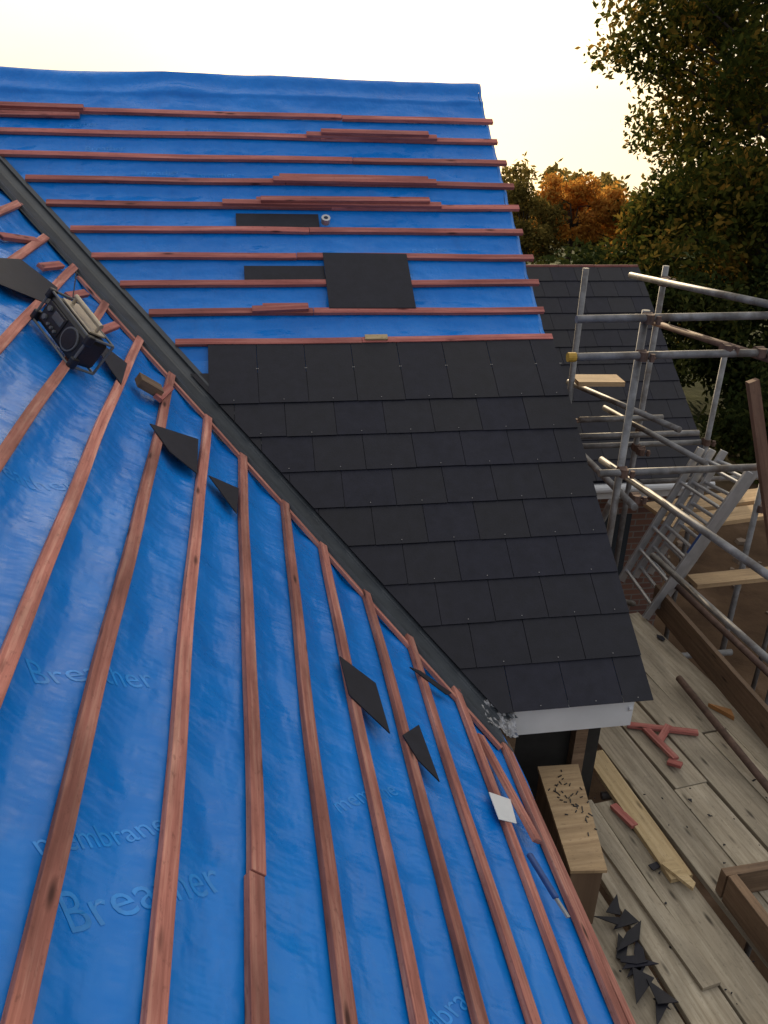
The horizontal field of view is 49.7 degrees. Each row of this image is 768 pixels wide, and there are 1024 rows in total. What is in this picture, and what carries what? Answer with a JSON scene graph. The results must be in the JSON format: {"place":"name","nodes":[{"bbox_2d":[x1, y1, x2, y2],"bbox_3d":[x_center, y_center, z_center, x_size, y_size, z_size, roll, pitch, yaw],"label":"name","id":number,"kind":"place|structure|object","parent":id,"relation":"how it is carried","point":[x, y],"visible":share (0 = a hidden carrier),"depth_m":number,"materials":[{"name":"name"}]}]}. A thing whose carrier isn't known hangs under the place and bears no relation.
{"place":"outdoors","nodes":[
{"label":"outdoors","id":0,"kind":"place"},
{"bbox_2d":[0,188,613,1023],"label":"underlay","id":1,"kind":"object","parent":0,"point":[94,972],"visible":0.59,"depth_m":2.62,"materials":[{"name":"blue plastic"}]},
{"bbox_2d":[2,467,69,489],"bbox_3d":[-1.269,-0.137,2.921,0.081,0.222,0.357,20,31,33],"label":"printed lettering","id":2,"kind":"object","parent":1,"relation":"on","point":[26,480],"visible":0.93,"depth_m":2.96},
{"bbox_2d":[36,261,64,270],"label":"batten offcut","id":3,"kind":"object","parent":1,"relation":"on","point":[49,266],"visible":1,"depth_m":4.90,"materials":[{"name":"brown wood"}]},
{"bbox_2d":[64,289,89,299],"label":"batten offcut","id":4,"kind":"object","parent":1,"relation":"on","point":[82,293],"visible":0.66,"depth_m":4.88,"materials":[{"name":"wood"}]},
{"bbox_2d":[25,658,149,687],"bbox_3d":[-0.821,0.455,2.351,0.072,0.240,0.358,23,33,37],"label":"printed lettering","id":5,"kind":"object","parent":1,"relation":"on","point":[47,680],"visible":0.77,"depth_m":2.29},
{"bbox_2d":[32,820,160,855],"bbox_3d":[-0.653,0.748,1.929,0.057,0.204,0.320,20,31,33],"label":"printed lettering","id":6,"kind":"object","parent":1,"relation":"on","point":[101,839],"visible":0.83,"depth_m":1.94},
{"bbox_2d":[59,870,217,932],"bbox_3d":[-0.536,0.861,1.888,0.080,0.280,0.406,20,31,33],"label":"printed lettering","id":7,"kind":"object","parent":1,"relation":"on","point":[88,922],"visible":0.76,"depth_m":1.81},
{"bbox_2d":[0,156,517,751],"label":"valley trough","id":8,"kind":"object","parent":1,"relation":"on","point":[136,320],"visible":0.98,"depth_m":4.95,"materials":[{"name":"grey metal"}]},
{"bbox_2d":[76,276,502,749],"bbox_3d":[-0.669,-0.160,4.603,3.345,1.811,0.042,22,32,35],"label":"valley fillet","id":9,"kind":"object","parent":1,"relation":"on","point":[359,591],"visible":0.86,"depth_m":4.51,"materials":[{"name":"brown wood"}]},
{"bbox_2d":[0,66,621,699],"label":"underlay","id":10,"kind":"object","parent":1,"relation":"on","point":[194,92],"visible":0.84,"depth_m":6.07,"materials":[{"name":"blue plastic"}]},
{"bbox_2d":[0,110,79,118],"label":"batten offcut","id":11,"kind":"object","parent":10,"relation":"on","point":[36,114],"visible":1,"depth_m":6.14,"materials":[{"name":"brown wood"}]},
{"bbox_2d":[59,122,97,127],"bbox_3d":[-2.275,-2.885,6.187,0.281,0.042,0.048,-4,26,-12],"label":"printed lettering","id":12,"kind":"object","parent":10,"relation":"on","point":[90,124],"visible":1,"depth_m":6.18},
{"bbox_2d":[85,146,124,150],"bbox_3d":[-2.050,-2.675,6.102,0.282,0.038,0.047,-5,27,-14],"label":"printed lettering","id":13,"kind":"object","parent":10,"relation":"on","point":[104,148],"visible":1,"depth_m":6.10},
{"bbox_2d":[141,170,179,174],"bbox_3d":[-1.627,-2.475,6.048,0.282,0.039,0.048,-5,26,-13],"label":"printed lettering","id":14,"kind":"object","parent":10,"relation":"on","point":[159,172],"visible":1,"depth_m":6.05},
{"bbox_2d":[183,128,220,131],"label":"printed lettering","id":15,"kind":"object","parent":10,"relation":"on","point":[200,129],"visible":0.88,"depth_m":6.32},
{"bbox_2d":[197,173,233,177],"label":"printed lettering","id":16,"kind":"object","parent":10,"relation":"on","point":[228,175],"visible":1,"depth_m":6.11},
{"bbox_2d":[0,107,552,346],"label":"battens","id":17,"kind":"object","parent":10,"relation":"on","point":[204,342],"visible":1,"depth_m":5.91,"materials":[{"name":"brown wood"}]},
{"bbox_2d":[0,101,83,110],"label":"batten offcut","id":18,"kind":"object","parent":17,"relation":"on","point":[35,105],"visible":1,"depth_m":6.15,"materials":[{"name":"brown wood"}]},
{"bbox_2d":[236,213,319,226],"bbox_3d":[-0.754,-2.065,5.889,0.585,0.087,0.122,-3,26,-9],"label":"loose slate","id":19,"kind":"object","parent":17,"relation":"on","point":[282,220],"visible":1,"depth_m":5.89,"materials":[{"name":"black stone"}]},
{"bbox_2d":[252,304,308,312],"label":"batten offcut","id":20,"kind":"object","parent":17,"relation":"on","point":[279,308],"visible":1,"depth_m":5.45,"materials":[{"name":"brown wood"}]},
{"bbox_2d":[244,266,324,279],"bbox_3d":[-0.676,-1.624,5.649,0.546,0.084,0.118,-3,26,-9],"label":"loose slate","id":21,"kind":"object","parent":17,"relation":"on","point":[279,272],"visible":1,"depth_m":5.65,"materials":[{"name":"black stone"}]},
{"bbox_2d":[262,303,307,304],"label":"batten offcut","id":22,"kind":"object","parent":17,"relation":"on","point":[281,303],"visible":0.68,"depth_m":5.49,"materials":[{"name":"brown wood"}]},
{"bbox_2d":[321,214,329,225],"bbox_3d":[-0.414,-2.075,5.895,0.064,0.073,0.077,-3,26,-9],"label":"tape roll","id":23,"kind":"object","parent":17,"relation":"on","point":[325,219],"visible":1,"depth_m":5.88,"materials":[{"name":"plastic"}]},
{"bbox_2d":[222,199,441,208],"bbox_3d":[-0.362,-2.231,6.005,1.590,0.048,0.054,-3,26,-9],"label":"batten offcut","id":24,"kind":"object","parent":17,"relation":"on","point":[257,202],"visible":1,"depth_m":5.98,"materials":[{"name":"brown wood"}]},
{"bbox_2d":[260,196,429,203],"bbox_3d":[-0.272,-2.259,6.003,1.230,0.052,0.052,-3,26,-9],"label":"batten offcut","id":25,"kind":"object","parent":24,"relation":"on","point":[345,199],"visible":1,"depth_m":5.99,"materials":[{"name":"brown wood"}]},
{"bbox_2d":[273,176,436,185],"bbox_3d":[-0.208,-2.457,6.153,1.220,0.048,0.054,-3,26,-9],"label":"batten offcut","id":26,"kind":"object","parent":17,"relation":"on","point":[350,180],"visible":1,"depth_m":6.14,"materials":[{"name":"brown wood"}]},
{"bbox_2d":[279,173,427,178],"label":"batten offcut","id":27,"kind":"object","parent":26,"relation":"on","point":[344,175],"visible":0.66,"depth_m":6.19,"materials":[{"name":"brown wood"}]},
{"bbox_2d":[323,252,415,307],"bbox_3d":[-0.105,-1.591,5.686,0.591,0.299,0.425,-3,26,-9],"label":"loose slate","id":28,"kind":"object","parent":17,"relation":"on","point":[368,280],"visible":1,"depth_m":5.68,"materials":[{"name":"black stone"}]},
{"bbox_2d":[306,131,436,140],"bbox_3d":[-0.090,-2.911,6.426,1.020,0.047,0.053,-3,26,-9],"label":"batten offcut","id":29,"kind":"object","parent":17,"relation":"on","point":[312,134],"visible":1,"depth_m":6.41,"materials":[{"name":"brown wood"}]},
{"bbox_2d":[321,128,428,137],"bbox_3d":[-0.068,-2.929,6.409,0.840,0.046,0.052,-3,26,-9],"label":"batten offcut","id":30,"kind":"object","parent":29,"relation":"on","point":[368,132],"visible":1,"depth_m":6.40,"materials":[{"name":"brown wood"}]},
{"bbox_2d":[365,334,387,339],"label":"batten offcut","id":31,"kind":"object","parent":17,"relation":"on","point":[376,336],"visible":1,"depth_m":5.43,"materials":[{"name":"brown wood"}]},
{"bbox_2d":[191,339,652,713],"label":"slates","id":32,"kind":"object","parent":10,"relation":"on","point":[444,470],"visible":1,"depth_m":4.91,"materials":[{"name":"grey stone"}]},
{"bbox_2d":[233,363,638,705],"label":"slate rivets","id":33,"kind":"object","parent":32,"relation":"on","point":[472,497],"visible":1,"depth_m":5.05,"materials":[{"name":"silver metal"}]},
{"bbox_2d":[412,248,449,252],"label":"printed lettering","id":34,"kind":"object","parent":10,"relation":"on","point":[442,250],"visible":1,"depth_m":5.96},
{"bbox_2d":[478,84,544,333],"bbox_3d":[0.957,-2.267,6.335,0.060,1.843,2.361,-3,26,-9],"label":"verge underlay flap","id":35,"kind":"object","parent":10,"relation":"attached to","point":[541,330],"visible":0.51,"depth_m":6.24,"materials":[{"name":"blue plastic"}]},
{"bbox_2d":[0,200,627,1023],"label":"battens","id":36,"kind":"object","parent":1,"relation":"on","point":[28,974],"visible":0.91,"depth_m":2.63,"materials":[{"name":"brown wood"}]},
{"bbox_2d":[0,232,39,243],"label":"batten offcut","id":37,"kind":"object","parent":36,"relation":"on","point":[4,236],"visible":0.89,"depth_m":4.87,"materials":[{"name":"brown wood"}]},
{"bbox_2d":[0,258,57,303],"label":"loose slate","id":38,"kind":"object","parent":36,"relation":"on","point":[21,276],"visible":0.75,"depth_m":4.37,"materials":[{"name":"black stone"}]},
{"bbox_2d":[30,270,113,374],"bbox_3d":[-1.536,-0.906,4.038,0.296,0.420,0.568,-15,30,-31],"label":"jobsite radio","id":39,"kind":"object","parent":36,"relation":"on","point":[74,327],"visible":1,"depth_m":3.95,"materials":[{"name":"black plastic"}]},
{"bbox_2d":[101,321,120,334],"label":"batten offcut","id":40,"kind":"object","parent":36,"relation":"on","point":[110,327],"visible":0.58,"depth_m":4.71,"materials":[{"name":"wood"}]},
{"bbox_2d":[101,347,126,383],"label":"loose slate","id":41,"kind":"object","parent":36,"relation":"on","point":[116,364],"visible":0.79,"depth_m":4.34,"materials":[{"name":"black stone"}]},
{"bbox_2d":[153,383,173,402],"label":"batten offcut","id":42,"kind":"object","parent":36,"relation":"on","point":[168,389],"visible":0.88,"depth_m":4.47,"materials":[{"name":"red wood"}]},
{"bbox_2d":[135,372,163,395],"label":"batten offcut","id":43,"kind":"object","parent":42,"relation":"on","point":[150,386],"visible":0.99,"depth_m":4.36,"materials":[{"name":"beige wood"}]},
{"bbox_2d":[150,424,197,473],"bbox_3d":[-1.036,-0.356,4.103,0.223,0.187,0.440,-3,26,-9],"label":"loose slate","id":44,"kind":"object","parent":36,"relation":"on","point":[183,448],"visible":1,"depth_m":4.07,"materials":[{"name":"grey stone"}]},
{"bbox_2d":[208,475,238,513],"bbox_3d":[-0.780,-0.101,4.031,0.143,0.120,0.310,-3,26,-9],"label":"loose slate","id":45,"kind":"object","parent":36,"relation":"on","point":[229,492],"visible":1,"depth_m":4.05,"materials":[{"name":"grey stone"}]},
{"bbox_2d":[339,656,389,733],"bbox_3d":[-0.082,0.741,3.383,0.163,0.137,0.350,-3,26,-9],"label":"loose slate","id":46,"kind":"object","parent":36,"relation":"on","point":[363,692],"visible":1,"depth_m":3.38,"materials":[{"name":"grey stone"}]},
{"bbox_2d":[402,725,439,781],"bbox_3d":[0.130,0.946,3.354,0.112,0.104,0.321,-4,26,-12],"label":"loose slate","id":47,"kind":"object","parent":36,"relation":"on","point":[415,740],"visible":1,"depth_m":3.33,"materials":[{"name":"grey stone"}]},
{"bbox_2d":[409,667,450,694],"bbox_3d":[0.227,0.819,4.008,0.220,0.187,0.055,1,26,-3],"label":"loose slate","id":48,"kind":"object","parent":36,"relation":"on","point":[441,688],"visible":1,"depth_m":4.01,"materials":[{"name":"grey stone"}]},
{"bbox_2d":[489,792,516,823],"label":"white offcut","id":49,"kind":"object","parent":36,"relation":"on","point":[503,807],"visible":1,"depth_m":3.47,"materials":[{"name":"plastic"}]},
{"bbox_2d":[333,785,397,812],"bbox_3d":[-0.057,0.996,2.884,0.055,0.204,0.345,17,30,29],"label":"printed lettering","id":50,"kind":"object","parent":1,"relation":"on","point":[358,804],"visible":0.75,"depth_m":2.81},
{"bbox_2d":[429,991,466,1023],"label":"printed lettering","id":51,"kind":"object","parent":1,"relation":"on","point":[451,1010],"visible":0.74,"depth_m":2.31},
{"bbox_2d":[482,697,517,737],"bbox_3d":[0.595,1.067,4.295,0.170,0.131,0.170,-3,26,-9],"label":"valley foot flashing","id":52,"kind":"object","parent":1,"relation":"on","point":[508,726],"visible":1,"depth_m":4.28,"materials":[{"name":"metal"}]},
{"bbox_2d":[500,728,515,756],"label":"fascia","id":53,"kind":"structure","parent":1,"relation":"attached to","point":[505,736],"depth_m":4.30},
{"bbox_2d":[477,733,635,1023],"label":"eaves batten","id":54,"kind":"object","parent":1,"relation":"on","point":[529,826],"visible":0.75,"depth_m":3.48,"materials":[{"name":"brown wood"}]},
{"bbox_2d":[0,0,766,198],"label":"sky","id":55,"kind":"structure","parent":0,"point":[541,98],"materials":[{"name":"white"}]},
{"bbox_2d":[526,853,569,917],"bbox_3d":[0.631,1.436,3.196,0.031,0.090,0.267,-11,28,-24],"label":"hand tool","id":56,"kind":"object","parent":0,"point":[543,877],"visible":1,"depth_m":3.19,"materials":[{"name":"metal"}]},
{"bbox_2d":[527,199,767,1023],"bbox_3d":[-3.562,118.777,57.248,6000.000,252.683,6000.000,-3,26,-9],"label":"ground","id":57,"kind":"structure","parent":0,"point":[750,618],"depth_m":10.78,"materials":[{"name":"soil"}]},
{"bbox_2d":[503,178,570,263],"bbox_3d":[3.563,-6.263,21.248,2.076,4.246,2.091,16,29,27],"label":"birch tree","id":58,"kind":"object","parent":57,"relation":"on","point":[521,195],"visible":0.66,"depth_m":20.38,"materials":[{"name":"green plant"}]},
{"bbox_2d":[528,171,632,261],"bbox_3d":[5.070,-6.844,22.404,2.786,4.395,2.437,-17,31,-33],"label":"maple tree","id":59,"kind":"object","parent":57,"relation":"on","point":[586,208],"visible":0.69,"depth_m":21.46,"materials":[{"name":"orange plant"}]},
{"bbox_2d":[501,151,716,251],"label":"distant trees","id":60,"kind":"object","parent":57,"relation":"on","point":[606,178],"visible":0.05,"depth_m":56.88,"materials":[{"name":"green plant"}]},
{"bbox_2d":[598,496,678,625],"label":"walls","id":61,"kind":"structure","parent":57,"relation":"on","point":[642,518],"depth_m":9.36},
{"bbox_2d":[605,514,631,574],"bbox_3d":[2.167,0.497,9.241,1.100,1.000,0.012,-3,26,-9],"label":"window","id":62,"kind":"structure","parent":61,"relation":"attached to","point":[624,539],"depth_m":9.21,"materials":[{"name":"black glass"}]},
{"bbox_2d":[549,313,703,483],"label":"roof deck","id":63,"kind":"structure","parent":61,"relation":"on","point":[594,482],"depth_m":8.55,"materials":[{"name":"wood"}]},
{"bbox_2d":[526,265,637,266],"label":"ridge tiles","id":64,"kind":"object","parent":63,"relation":"on","point":[581,265],"visible":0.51,"depth_m":10.03,"materials":[{"name":"ceramic"}]},
{"bbox_2d":[526,267,709,480],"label":"slates","id":65,"kind":"object","parent":63,"relation":"on","point":[609,290],"visible":0.35,"depth_m":9.39,"materials":[{"name":"grey stone"}]},
{"bbox_2d":[596,482,703,498],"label":"fascia","id":66,"kind":"structure","parent":61,"relation":"attached to","point":[609,495],"depth_m":8.70,"materials":[{"name":"white plastic"}]},
{"bbox_2d":[594,482,714,493],"bbox_3d":[2.067,-0.230,8.508,2.820,0.099,0.099,-3,26,-9],"label":"gutter","id":67,"kind":"object","parent":66,"relation":"attached to","point":[603,489],"visible":0.09,"depth_m":8.56,"materials":[{"name":"white plastic"}]},
{"bbox_2d":[525,234,767,421],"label":"hedge","id":68,"kind":"object","parent":57,"relation":"on","point":[736,332],"visible":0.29,"depth_m":15.70,"materials":[{"name":"green plant"}]},
{"bbox_2d":[566,265,767,1023],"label":"scaffolding","id":69,"kind":"object","parent":57,"relation":"on","point":[723,759],"visible":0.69,"depth_m":5.13,"materials":[{"name":"metal"}]},
{"bbox_2d":[535,764,606,923],"bbox_3d":[0.970,1.716,4.322,0.230,0.390,0.709,0,26,-4],"label":"plywood box","id":70,"kind":"object","parent":69,"relation":"on","point":[579,850],"visible":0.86,"depth_m":4.17,"materials":[{"name":"beige wood"}]},
{"bbox_2d":[548,770,596,835],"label":"roofing nails","id":71,"kind":"object","parent":70,"relation":"on","point":[577,805],"visible":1,"depth_m":4.32,"materials":[{"name":"black metal"}]},
{"bbox_2d":[610,803,637,828],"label":"batten offcut","id":72,"kind":"object","parent":69,"relation":"on","point":[623,815],"visible":1,"depth_m":4.72,"materials":[{"name":"red wood"}]},
{"bbox_2d":[593,750,692,882],"bbox_3d":[1.436,1.719,4.774,0.130,0.030,0.975,-5,27,-14],"label":"pine board","id":73,"kind":"object","parent":69,"relation":"on","point":[655,841],"visible":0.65,"depth_m":4.73,"materials":[{"name":"beige wood"}]},
{"bbox_2d":[661,856,695,890],"bbox_3d":[1.561,1.896,4.354,0.081,0.020,0.195,-17,31,-34],"label":"pine offcut","id":74,"kind":"object","parent":73,"relation":"on","point":[670,864],"visible":1,"depth_m":4.35,"materials":[{"name":"beige wood"}]},
{"bbox_2d":[590,806,720,991],"bbox_3d":[1.314,1.933,4.322,0.100,0.025,1.197,-7,27,-18],"label":"pine board","id":75,"kind":"object","parent":69,"relation":"on","point":[692,960],"visible":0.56,"depth_m":4.16,"materials":[{"name":"beige wood"}]},
{"bbox_2d":[642,728,678,759],"bbox_3d":[1.758,1.470,5.298,0.045,0.036,0.336,-7,27,-18],"label":"batten offcut","id":76,"kind":"object","parent":69,"relation":"on","point":[661,744],"visible":1,"depth_m":5.27,"materials":[{"name":"red wood"}]},
{"bbox_2d":[627,722,698,735],"bbox_3d":[1.817,1.415,5.416,0.447,0.036,0.045,6,26,9],"label":"batten offcut","id":77,"kind":"object","parent":69,"relation":"on","point":[674,730],"visible":0.77,"depth_m":5.40,"materials":[{"name":"red wood"}]},
{"bbox_2d":[658,723,671,740],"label":"batten offcut","id":78,"kind":"object","parent":69,"relation":"on","point":[664,732],"visible":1,"depth_m":5.37,"materials":[{"name":"red wood"}]},
{"bbox_2d":[667,758,682,768],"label":"batten offcut","id":79,"kind":"object","parent":69,"relation":"on","point":[674,763],"visible":1,"depth_m":5.12,"materials":[{"name":"red wood"}]},
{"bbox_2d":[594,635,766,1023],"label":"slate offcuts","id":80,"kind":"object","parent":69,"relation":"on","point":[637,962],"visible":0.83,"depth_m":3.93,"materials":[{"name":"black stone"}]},
{"bbox_2d":[619,447,757,619],"bbox_3d":[2.436,0.133,6.680,0.834,1.273,0.652,-3,26,-9],"label":"aluminium ladder","id":81,"kind":"object","parent":69,"relation":"on","point":[720,516],"visible":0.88,"depth_m":6.69,"materials":[{"name":"silver metal"}]},
{"bbox_2d":[708,703,733,720],"bbox_3d":[2.295,1.339,5.612,0.059,0.030,0.189,-20,33,-37],"label":"orange wedge","id":82,"kind":"object","parent":69,"relation":"on","point":[727,712],"visible":1,"depth_m":5.59,"materials":[{"name":"brown wood"}]},
{"bbox_2d":[745,378,767,545],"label":"timber post","id":83,"kind":"object","parent":69,"relation":"attached to","point":[755,403],"visible":1,"depth_m":5.42,"materials":[{"name":"brown wood"}]},
{"bbox_2d":[574,0,767,264],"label":"oak tree","id":84,"kind":"object","parent":57,"relation":"on","point":[721,29],"visible":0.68,"depth_m":18.05,"materials":[{"name":"green plant"}]},
{"bbox_2d":[584,130,767,342],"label":"oak tree","id":85,"kind":"object","parent":57,"relation":"on","point":[699,194],"visible":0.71,"depth_m":16.55,"materials":[{"name":"green plant"}]},
{"bbox_2d":[667,538,767,613],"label":"rubble","id":86,"kind":"object","parent":57,"relation":"on","point":[739,541],"visible":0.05,"depth_m":12.12,"materials":[{"name":"stone"}]},
{"bbox_2d":[693,360,767,483],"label":"hedge","id":87,"kind":"object","parent":57,"relation":"on","point":[738,431],"visible":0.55,"depth_m":14.81,"materials":[{"name":"green plant"}]},
{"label":"walls","id":88,"kind":"object","parent":57,"relation":"on","visible":0},
{"bbox_2d":[514,728,600,798],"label":"felt covered wall","id":89,"kind":"structure","parent":88,"relation":"attached to","point":[532,752],"depth_m":4.76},
{"bbox_2d":[507,729,588,771],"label":"timber studs","id":90,"kind":"object","parent":89,"relation":"attached to","point":[577,746],"depth_m":4.68,"materials":[{"name":"brown wood"}]},
{"bbox_2d":[506,697,634,735],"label":"eaves fascia","id":91,"kind":"structure","parent":88,"relation":"attached to","point":[572,718],"depth_m":4.44,"materials":[{"name":"white plastic"}]}
]}

